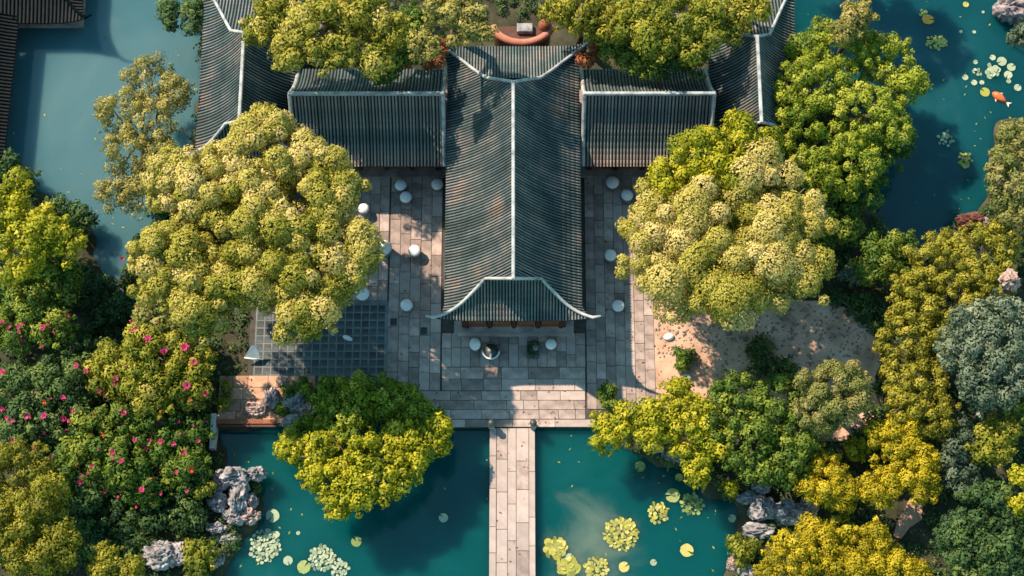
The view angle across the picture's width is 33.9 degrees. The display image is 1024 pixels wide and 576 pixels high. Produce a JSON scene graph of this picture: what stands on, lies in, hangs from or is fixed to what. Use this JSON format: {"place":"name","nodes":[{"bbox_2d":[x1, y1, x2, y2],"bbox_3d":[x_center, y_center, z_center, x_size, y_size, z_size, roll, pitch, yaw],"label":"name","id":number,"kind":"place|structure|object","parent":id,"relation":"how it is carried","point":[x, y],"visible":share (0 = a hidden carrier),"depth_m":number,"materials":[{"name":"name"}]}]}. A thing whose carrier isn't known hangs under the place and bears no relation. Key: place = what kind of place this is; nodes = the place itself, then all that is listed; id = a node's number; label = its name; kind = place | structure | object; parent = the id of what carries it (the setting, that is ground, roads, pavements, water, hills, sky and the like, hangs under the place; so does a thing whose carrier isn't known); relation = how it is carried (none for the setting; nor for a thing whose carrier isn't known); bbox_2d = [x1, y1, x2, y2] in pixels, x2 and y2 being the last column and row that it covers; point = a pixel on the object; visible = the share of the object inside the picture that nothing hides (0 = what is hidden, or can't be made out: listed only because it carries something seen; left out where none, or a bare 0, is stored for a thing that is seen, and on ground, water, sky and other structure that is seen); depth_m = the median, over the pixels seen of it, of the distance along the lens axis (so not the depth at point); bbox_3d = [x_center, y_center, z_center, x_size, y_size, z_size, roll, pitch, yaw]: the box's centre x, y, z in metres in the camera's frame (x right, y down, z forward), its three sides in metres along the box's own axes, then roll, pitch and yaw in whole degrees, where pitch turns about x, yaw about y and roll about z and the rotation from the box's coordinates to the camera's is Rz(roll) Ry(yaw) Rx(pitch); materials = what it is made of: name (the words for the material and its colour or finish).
{"place":"outdoors","nodes":[
{"label":"outdoors","id":0,"kind":"place"},
{"bbox_2d":[1,0,200,283],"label":"pond","id":1,"kind":"structure","parent":0,"point":[69,65],"depth_m":109.64,"materials":[{"name":"blue liquid"}]},
{"bbox_2d":[0,13,18,174],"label":"covered walkway","id":2,"kind":"structure","parent":1,"relation":"in","point":[9,26],"depth_m":108.06,"materials":[{"name":"tile"}]},
{"bbox_2d":[248,177,655,427],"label":"plaza","id":3,"kind":"structure","parent":0,"point":[582,360],"depth_m":104.02,"materials":[{"name":"stone"}]},
{"bbox_2d":[253,300,388,390],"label":"tiled court","id":4,"kind":"object","parent":3,"relation":"on","point":[366,353],"visible":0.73,"depth_m":103.82,"materials":[{"name":"tile"}]},
{"bbox_2d":[287,67,447,177],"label":"side wing","id":5,"kind":"structure","parent":3,"relation":"on","point":[399,128],"depth_m":103.51,"materials":[{"name":"grey tile"}]},
{"bbox_2d":[425,41,600,335],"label":"hall","id":6,"kind":"structure","parent":3,"relation":"on","point":[513,254],"depth_m":100.58,"materials":[{"name":"tile"}]},
{"bbox_2d":[596,380,617,411],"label":"shrub","id":7,"kind":"object","parent":3,"relation":"on","point":[605,396],"visible":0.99,"depth_m":101.63,"materials":[{"name":"green plant"}]},
{"bbox_2d":[219,416,738,575],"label":"pond","id":8,"kind":"structure","parent":0,"point":[411,534],"depth_m":101.11,"materials":[{"name":"green liquid"}]},
{"bbox_2d":[249,528,281,563],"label":"water lily clump","id":9,"kind":"object","parent":8,"relation":"on","point":[269,543],"visible":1,"depth_m":100.50,"materials":[{"name":"green plant"}]},
{"bbox_2d":[308,543,335,571],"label":"water lily clump","id":10,"kind":"object","parent":8,"relation":"on","point":[323,556],"visible":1,"depth_m":100.28,"materials":[{"name":"green plant"}]},
{"bbox_2d":[543,536,567,559],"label":"water lily clump","id":11,"kind":"object","parent":8,"relation":"on","point":[556,549],"visible":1,"depth_m":100.43,"materials":[{"name":"yellow plant"}]},
{"bbox_2d":[557,556,580,575],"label":"water lily clump","id":12,"kind":"object","parent":8,"relation":"on","point":[570,564],"visible":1,"depth_m":100.09,"materials":[{"name":"yellow plant"}]},
{"bbox_2d":[583,556,608,575],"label":"water lily clump","id":13,"kind":"object","parent":8,"relation":"on","point":[589,570],"visible":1,"depth_m":100.14,"materials":[{"name":"yellow plant"}]},
{"bbox_2d":[602,516,639,551],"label":"water lily clump","id":14,"kind":"object","parent":8,"relation":"on","point":[624,526],"visible":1,"depth_m":100.72,"materials":[{"name":"yellow plant"}]},
{"bbox_2d":[680,492,704,515],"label":"water lily clump","id":15,"kind":"object","parent":8,"relation":"on","point":[692,503],"visible":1,"depth_m":101.29,"materials":[{"name":"green plant"}]},
{"bbox_2d":[0,0,1023,575],"bbox_3d":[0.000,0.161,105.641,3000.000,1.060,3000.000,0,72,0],"label":"ground","id":16,"kind":"structure","parent":0,"point":[920,534],"depth_m":103.05,"materials":[{"name":"green plant"}]},
{"bbox_2d":[0,147,42,192],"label":"bank shrub","id":17,"kind":"object","parent":16,"relation":"on","point":[12,160],"visible":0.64,"depth_m":105.67,"materials":[{"name":"green plant"}]},
{"bbox_2d":[0,280,80,374],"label":"flowering bush","id":18,"kind":"object","parent":16,"relation":"on","point":[53,314],"visible":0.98,"depth_m":101.01,"materials":[{"name":"green plant"}]},
{"bbox_2d":[0,437,82,575],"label":"edge tree","id":19,"kind":"object","parent":16,"relation":"on","point":[15,502],"visible":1,"depth_m":95.31,"materials":[{"name":"green plant"}]},
{"bbox_2d":[0,246,84,329],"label":"edge tree","id":20,"kind":"object","parent":16,"relation":"on","point":[67,280],"visible":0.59,"depth_m":102.10,"materials":[{"name":"green plant"}]},
{"bbox_2d":[0,165,87,284],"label":"golden tree","id":21,"kind":"object","parent":16,"relation":"on","point":[35,230],"visible":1,"depth_m":99.97,"materials":[{"name":"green plant"}]},
{"bbox_2d":[0,0,91,27],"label":"water pavilion","id":22,"kind":"structure","parent":16,"relation":"on","point":[50,13],"depth_m":109.22,"materials":[{"name":"tile"}]},
{"bbox_2d":[0,333,108,458],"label":"flowering bush","id":23,"kind":"object","parent":16,"relation":"on","point":[48,410],"visible":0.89,"depth_m":100.32,"materials":[{"name":"green plant"}]},
{"bbox_2d":[44,192,99,232],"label":"bank shrub","id":24,"kind":"object","parent":16,"relation":"on","point":[83,217],"visible":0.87,"depth_m":105.08,"materials":[{"name":"green plant"}]},
{"bbox_2d":[34,444,114,534],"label":"edge tree","id":25,"kind":"object","parent":16,"relation":"on","point":[85,506],"visible":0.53,"depth_m":98.86,"materials":[{"name":"green plant"}]},
{"bbox_2d":[46,396,178,504],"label":"flowering bush","id":26,"kind":"object","parent":16,"relation":"on","point":[91,450],"visible":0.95,"depth_m":99.26,"materials":[{"name":"green plant"}]},
{"bbox_2d":[75,268,151,335],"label":"shrub","id":27,"kind":"object","parent":16,"relation":"on","point":[90,287],"visible":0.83,"depth_m":103.93,"materials":[{"name":"green plant"}]},
{"bbox_2d":[85,539,146,575],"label":"tree","id":28,"kind":"object","parent":16,"relation":"on","point":[103,564],"visible":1,"depth_m":95.89,"materials":[{"name":"green plant"}]},
{"bbox_2d":[76,486,211,568],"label":"ground shrub","id":29,"kind":"object","parent":16,"relation":"on","point":[134,530],"visible":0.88,"depth_m":99.45,"materials":[{"name":"green plant"}]},
{"bbox_2d":[92,50,197,220],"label":"pale tree","id":30,"kind":"object","parent":16,"relation":"on","point":[130,135],"visible":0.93,"depth_m":103.24,"materials":[{"name":"green plant"}]},
{"bbox_2d":[73,305,218,419],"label":"flowering bush","id":31,"kind":"object","parent":16,"relation":"on","point":[132,363],"visible":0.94,"depth_m":99.63,"materials":[{"name":"green plant"}]},
{"bbox_2d":[119,204,181,283],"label":"shrub","id":32,"kind":"object","parent":16,"relation":"on","point":[158,216],"visible":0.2,"depth_m":104.92,"materials":[{"name":"green plant"}]},
{"bbox_2d":[131,295,182,336],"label":"shrub","id":33,"kind":"object","parent":16,"relation":"on","point":[153,313],"visible":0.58,"depth_m":100.33,"materials":[{"name":"green plant"}]},
{"bbox_2d":[142,540,175,571],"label":"garden rock","id":34,"kind":"object","parent":16,"relation":"on","point":[158,558],"visible":1,"depth_m":98.83,"materials":[{"name":"stone"}]},
{"bbox_2d":[111,409,216,512],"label":"flowering bush","id":35,"kind":"object","parent":16,"relation":"on","point":[173,460],"visible":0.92,"depth_m":99.30,"materials":[{"name":"green plant"}]},
{"bbox_2d":[154,0,203,36],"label":"overhanging tree","id":36,"kind":"object","parent":16,"relation":"on","point":[168,10],"visible":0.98,"depth_m":107.34,"materials":[{"name":"green plant"}]},
{"bbox_2d":[180,537,222,575],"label":"shrub","id":37,"kind":"object","parent":16,"relation":"on","point":[195,565],"visible":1,"depth_m":98.59,"materials":[{"name":"green plant"}]},
{"bbox_2d":[192,477,217,499],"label":"shrub","id":38,"kind":"object","parent":16,"relation":"on","point":[201,490],"visible":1,"depth_m":99.25,"materials":[{"name":"green plant"}]},
{"bbox_2d":[206,491,227,512],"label":"garden rock","id":39,"kind":"object","parent":16,"relation":"on","point":[217,502],"visible":1,"depth_m":99.99,"materials":[{"name":"stone"}]},
{"bbox_2d":[213,466,250,486],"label":"garden rock","id":40,"kind":"object","parent":16,"relation":"on","point":[229,476],"visible":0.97,"depth_m":99.92,"materials":[{"name":"stone"}]},
{"bbox_2d":[227,482,249,512],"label":"garden rock","id":41,"kind":"object","parent":16,"relation":"on","point":[238,496],"visible":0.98,"depth_m":99.84,"materials":[{"name":"stone"}]},
{"bbox_2d":[189,0,302,164],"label":"corner pavilion","id":42,"kind":"structure","parent":16,"relation":"on","point":[238,77],"depth_m":104.16,"materials":[{"name":"tile"}]},
{"bbox_2d":[125,101,386,346],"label":"broadleaf tree","id":43,"kind":"object","parent":16,"relation":"on","point":[289,251],"visible":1,"depth_m":94.69,"materials":[{"name":"green plant"}]},
{"bbox_2d":[218,376,314,424],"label":"terracotta terrace","id":44,"kind":"structure","parent":16,"relation":"on","point":[242,384],"depth_m":102.88,"materials":[{"name":"tile"}]},
{"bbox_2d":[213,378,235,412],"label":"shrub","id":45,"kind":"object","parent":44,"relation":"on","point":[224,403],"visible":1,"depth_m":102.36,"materials":[{"name":"green plant"}]},
{"bbox_2d":[216,419,277,428],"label":"timber beam bench","id":46,"kind":"object","parent":44,"relation":"on","point":[247,422],"visible":1,"depth_m":101.87,"materials":[{"name":"brown wood"}]},
{"bbox_2d":[271,375,319,416],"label":"shrub","id":47,"kind":"object","parent":44,"relation":"on","point":[302,384],"visible":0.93,"depth_m":102.34,"materials":[{"name":"green plant"}]},
{"bbox_2d":[238,0,410,81],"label":"broadleaf tree","id":48,"kind":"object","parent":16,"relation":"on","point":[298,26],"visible":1,"depth_m":98.81,"materials":[{"name":"green plant"}]},
{"bbox_2d":[272,368,450,474],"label":"leafy tree","id":49,"kind":"object","parent":16,"relation":"on","point":[355,399],"visible":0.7,"depth_m":100.19,"materials":[{"name":"green plant"}]},
{"bbox_2d":[274,411,454,522],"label":"golden tree","id":50,"kind":"object","parent":16,"relation":"on","point":[360,489],"visible":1,"depth_m":97.82,"materials":[{"name":"yellow plant"}]},
{"bbox_2d":[369,0,446,86],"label":"broadleaf tree","id":51,"kind":"object","parent":16,"relation":"on","point":[414,13],"visible":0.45,"depth_m":103.19,"materials":[{"name":"green plant"}]},
{"bbox_2d":[421,38,449,71],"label":"shrub","id":52,"kind":"object","parent":16,"relation":"on","point":[434,63],"visible":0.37,"depth_m":103.46,"materials":[{"name":"orange plant"}]},
{"bbox_2d":[407,0,498,64],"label":"broadleaf tree","id":53,"kind":"object","parent":16,"relation":"on","point":[459,21],"visible":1,"depth_m":97.93,"materials":[{"name":"green plant"}]},
{"bbox_2d":[0,0,1023,575],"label":"ground cover","id":54,"kind":"object","parent":16,"relation":"on","point":[218,460],"visible":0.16,"depth_m":102.69,"materials":[{"name":"green plant"}]},
{"bbox_2d":[489,428,534,575],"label":"stone causeway","id":55,"kind":"structure","parent":16,"relation":"on","point":[512,486],"depth_m":100.83,"materials":[{"name":"beige stone"}]},
{"bbox_2d":[490,19,554,46],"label":"curved trough","id":56,"kind":"object","parent":16,"relation":"on","point":[525,34],"visible":0.78,"depth_m":107.29,"materials":[{"name":"ceramic"}]},
{"bbox_2d":[536,0,621,45],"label":"broadleaf tree","id":57,"kind":"object","parent":16,"relation":"on","point":[589,20],"visible":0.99,"depth_m":101.97,"materials":[{"name":"green plant"}]},
{"bbox_2d":[574,36,601,69],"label":"shrub","id":58,"kind":"object","parent":16,"relation":"on","point":[587,57],"visible":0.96,"depth_m":103.91,"materials":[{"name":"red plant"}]},
{"bbox_2d":[579,67,715,177],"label":"side wing","id":59,"kind":"structure","parent":16,"relation":"on","point":[629,124],"depth_m":103.47,"materials":[{"name":"grey tile"}]},
{"bbox_2d":[584,24,710,83],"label":"broadleaf tree","id":60,"kind":"object","parent":16,"relation":"on","point":[635,62],"visible":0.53,"depth_m":103.51,"materials":[{"name":"green plant"}]},
{"bbox_2d":[588,375,731,489],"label":"golden tree","id":61,"kind":"object","parent":16,"relation":"on","point":[622,423],"visible":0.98,"depth_m":98.46,"materials":[{"name":"yellow plant"}]},
{"bbox_2d":[611,0,731,66],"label":"broadleaf tree","id":62,"kind":"object","parent":16,"relation":"on","point":[660,31],"visible":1,"depth_m":100.82,"materials":[{"name":"green plant"}]},
{"bbox_2d":[645,106,785,209],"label":"yellow tree","id":63,"kind":"object","parent":16,"relation":"on","point":[702,143],"visible":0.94,"depth_m":99.46,"materials":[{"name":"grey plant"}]},
{"bbox_2d":[614,136,839,331],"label":"broadleaf tree","id":64,"kind":"object","parent":16,"relation":"on","point":[725,295],"visible":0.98,"depth_m":97.64,"materials":[{"name":"green plant"}]},
{"bbox_2d":[725,532,761,571],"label":"shrub","id":65,"kind":"object","parent":16,"relation":"on","point":[739,543],"visible":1,"depth_m":98.92,"materials":[{"name":"green plant"}]},
{"bbox_2d":[719,0,774,49],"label":"broadleaf tree","id":66,"kind":"object","parent":16,"relation":"on","point":[744,13],"visible":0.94,"depth_m":102.23,"materials":[{"name":"green plant"}]},
{"bbox_2d":[706,0,801,170],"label":"corner pavilion","id":67,"kind":"structure","parent":16,"relation":"on","point":[744,75],"depth_m":104.03,"materials":[{"name":"tile"}]},
{"bbox_2d":[742,521,775,539],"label":"garden rock","id":68,"kind":"object","parent":16,"relation":"on","point":[755,529],"visible":0.99,"depth_m":100.01,"materials":[{"name":"stone"}]},
{"bbox_2d":[695,368,823,492],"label":"leafy tree","id":69,"kind":"object","parent":16,"relation":"on","point":[775,435],"visible":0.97,"depth_m":98.25,"materials":[{"name":"green plant"}]},
{"bbox_2d":[747,494,775,522],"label":"garden rock","id":70,"kind":"object","parent":16,"relation":"on","point":[761,508],"visible":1,"depth_m":99.86,"materials":[{"name":"stone"}]},
{"bbox_2d":[652,297,881,441],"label":"earth court","id":71,"kind":"object","parent":16,"relation":"on","point":[708,374],"visible":0.36,"depth_m":103.92,"materials":[{"name":"beige soil"}]},
{"bbox_2d":[220,178,871,574],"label":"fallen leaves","id":72,"kind":"object","parent":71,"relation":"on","point":[556,400],"visible":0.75,"depth_m":103.81,"materials":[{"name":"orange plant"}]},
{"bbox_2d":[671,344,697,372],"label":"shrub","id":73,"kind":"object","parent":71,"relation":"on","point":[684,359],"visible":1,"depth_m":102.92,"materials":[{"name":"green plant"}]},
{"bbox_2d":[743,331,800,388],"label":"shrub","id":74,"kind":"object","parent":71,"relation":"on","point":[759,356],"visible":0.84,"depth_m":102.85,"materials":[{"name":"green plant"}]},
{"bbox_2d":[791,358,875,438],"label":"clipped shrub","id":75,"kind":"object","parent":71,"relation":"on","point":[839,401],"visible":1,"depth_m":97.38,"materials":[{"name":"green plant"}]},
{"bbox_2d":[768,498,809,526],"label":"garden rock","id":76,"kind":"object","parent":16,"relation":"on","point":[786,511],"visible":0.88,"depth_m":99.82,"materials":[{"name":"stone"}]},
{"bbox_2d":[751,511,856,575],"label":"golden shrub","id":77,"kind":"object","parent":16,"relation":"on","point":[811,533],"visible":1,"depth_m":96.98,"materials":[{"name":"yellow plant"}]},
{"bbox_2d":[786,14,834,57],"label":"tree","id":78,"kind":"object","parent":16,"relation":"on","point":[803,40],"visible":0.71,"depth_m":105.62,"materials":[{"name":"green plant"}]},
{"bbox_2d":[791,440,861,515],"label":"golden shrub","id":79,"kind":"object","parent":16,"relation":"on","point":[838,484],"visible":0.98,"depth_m":97.93,"materials":[{"name":"yellow plant"}]},
{"bbox_2d":[822,510,857,547],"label":"shrub","id":80,"kind":"object","parent":16,"relation":"on","point":[844,527],"visible":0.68,"depth_m":98.62,"materials":[{"name":"yellow plant"}]},
{"bbox_2d":[771,22,933,201],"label":"spreading tree","id":81,"kind":"object","parent":16,"relation":"on","point":[902,81],"visible":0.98,"depth_m":102.78,"materials":[{"name":"green plant"}]},
{"bbox_2d":[828,0,879,55],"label":"tree","id":82,"kind":"object","parent":16,"relation":"on","point":[850,19],"visible":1,"depth_m":102.63,"materials":[{"name":"green plant"}]},
{"bbox_2d":[794,116,917,254],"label":"spreading tree","id":83,"kind":"object","parent":16,"relation":"on","point":[850,208],"visible":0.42,"depth_m":103.34,"materials":[{"name":"green plant"}]},
{"bbox_2d":[843,436,870,463],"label":"shrub","id":84,"kind":"object","parent":16,"relation":"on","point":[853,447],"visible":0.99,"depth_m":100.06,"materials":[{"name":"green plant"}]},
{"bbox_2d":[827,291,888,335],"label":"shrub","id":85,"kind":"object","parent":16,"relation":"on","point":[876,322],"visible":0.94,"depth_m":104.04,"materials":[{"name":"green plant"}]},
{"bbox_2d":[843,379,893,457],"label":"shrub","id":86,"kind":"object","parent":16,"relation":"on","point":[879,410],"visible":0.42,"depth_m":101.79,"materials":[{"name":"green plant"}]},
{"bbox_2d":[850,227,918,287],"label":"round shrub","id":87,"kind":"object","parent":16,"relation":"on","point":[891,246],"visible":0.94,"depth_m":103.02,"materials":[{"name":"green plant"}]},
{"bbox_2d":[839,515,933,575],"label":"golden shrub","id":88,"kind":"object","parent":16,"relation":"on","point":[879,563],"visible":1,"depth_m":96.74,"materials":[{"name":"yellow plant"}]},
{"bbox_2d":[855,412,943,510],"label":"golden shrub","id":89,"kind":"object","parent":16,"relation":"on","point":[902,443],"visible":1,"depth_m":97.65,"materials":[{"name":"yellow plant"}]},
{"bbox_2d":[893,495,922,538],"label":"red earth path","id":90,"kind":"structure","parent":16,"relation":"on","point":[911,515],"depth_m":100.60,"materials":[{"name":"soil"}]},
{"bbox_2d":[877,354,961,441],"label":"olive tree","id":91,"kind":"object","parent":16,"relation":"on","point":[901,396],"visible":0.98,"depth_m":98.79,"materials":[{"name":"yellow plant"}]},
{"bbox_2d":[871,217,1022,379],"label":"olive tree","id":92,"kind":"object","parent":16,"relation":"on","point":[906,324],"visible":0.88,"depth_m":100.36,"materials":[{"name":"yellow plant"}]},
{"bbox_2d":[933,404,982,495],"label":"silver tree","id":93,"kind":"object","parent":16,"relation":"on","point":[953,467],"visible":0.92,"depth_m":98.44,"materials":[{"name":"grey plant"}]},
{"bbox_2d":[954,211,987,231],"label":"garden rock","id":94,"kind":"object","parent":16,"relation":"on","point":[961,219],"visible":0.73,"depth_m":105.95,"materials":[{"name":"stone"}]},
{"bbox_2d":[929,478,1023,575],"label":"edge tree","id":95,"kind":"object","parent":16,"relation":"on","point":[1001,537],"visible":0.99,"depth_m":95.98,"materials":[{"name":"green plant"}]},
{"bbox_2d":[932,288,1023,419],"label":"silver tree","id":96,"kind":"object","parent":16,"relation":"on","point":[991,341],"visible":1,"depth_m":97.17,"materials":[{"name":"grey plant"}]},
{"bbox_2d":[964,413,1023,468],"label":"tree","id":97,"kind":"object","parent":16,"relation":"on","point":[1006,431],"visible":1,"depth_m":97.67,"materials":[{"name":"green plant"}]},
{"bbox_2d":[983,117,1023,230],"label":"edge tree","id":98,"kind":"object","parent":16,"relation":"on","point":[1009,193],"visible":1,"depth_m":102.10,"materials":[{"name":"green plant"}]},
{"bbox_2d":[997,268,1020,292],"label":"garden rock","id":99,"kind":"object","parent":16,"relation":"on","point":[1009,280],"visible":1,"depth_m":98.67,"materials":[{"name":"stone"}]},
{"bbox_2d":[1004,463,1023,519],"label":"shrub","id":100,"kind":"object","parent":16,"relation":"on","point":[1015,503],"visible":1,"depth_m":96.06,"materials":[{"name":"yellow plant"}]},
{"bbox_2d":[1006,17,1023,47],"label":"edge tree","id":101,"kind":"object","parent":16,"relation":"on","point":[1017,37],"visible":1,"depth_m":107.74,"materials":[{"name":"green plant"}]},
{"bbox_2d":[654,304,872,386],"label":"gravel","id":102,"kind":"structure","parent":0,"point":[771,331],"depth_m":104.09,"materials":[{"name":"beige gravel"}]},
{"bbox_2d":[794,0,1023,248],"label":"pond","id":103,"kind":"structure","parent":0,"point":[932,165],"depth_m":109.53,"materials":[{"name":"teal liquid"}]},
{"bbox_2d":[992,0,1023,24],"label":"garden rock","id":104,"kind":"object","parent":103,"relation":"in","point":[1010,12],"visible":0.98,"depth_m":109.96,"materials":[{"name":"stone"}]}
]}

